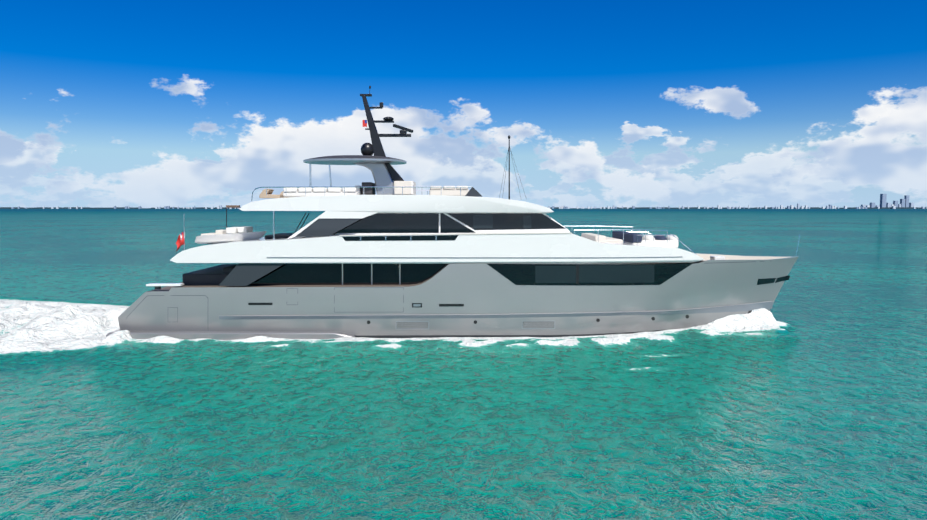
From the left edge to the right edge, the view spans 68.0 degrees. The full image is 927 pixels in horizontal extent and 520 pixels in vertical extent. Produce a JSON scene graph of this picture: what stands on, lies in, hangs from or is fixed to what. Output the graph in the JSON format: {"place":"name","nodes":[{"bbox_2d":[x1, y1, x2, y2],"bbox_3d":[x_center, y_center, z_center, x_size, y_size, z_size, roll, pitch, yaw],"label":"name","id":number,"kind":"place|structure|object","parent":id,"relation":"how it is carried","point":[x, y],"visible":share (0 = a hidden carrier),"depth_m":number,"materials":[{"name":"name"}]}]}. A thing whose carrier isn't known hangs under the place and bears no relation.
{"place":"outdoors","nodes":[
{"label":"outdoors","id":0,"kind":"place"},
{"bbox_2d":[0,209,926,519],"bbox_3d":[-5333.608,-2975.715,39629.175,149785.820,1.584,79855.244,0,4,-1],"label":"sea water","id":1,"kind":"structure","parent":0,"point":[804,397],"depth_m":19.78,"materials":[{"name":"teal liquid"}]},
{"bbox_2d":[106,86,799,339],"bbox_3d":[0.439,-2.087,31.915,30.680,11.812,7.200,0,4,-1],"label":"yacht","id":2,"kind":"object","parent":1,"relation":"on","point":[396,256],"visible":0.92,"depth_m":28.86,"materials":[{"name":"white painted fiberglass"},{"name":"dark glass"},{"name":"teak"}]},
{"bbox_2d":[0,194,926,208],"bbox_3d":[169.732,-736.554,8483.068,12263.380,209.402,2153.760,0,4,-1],"label":"city skyline","id":3,"kind":"structure","parent":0,"point":[904,203],"depth_m":7970.39,"materials":[{"name":"blue"}]},
{"bbox_2d":[0,0,926,207],"label":"sky","id":4,"kind":"structure","parent":0,"point":[104,103],"materials":[{"name":"blue"}]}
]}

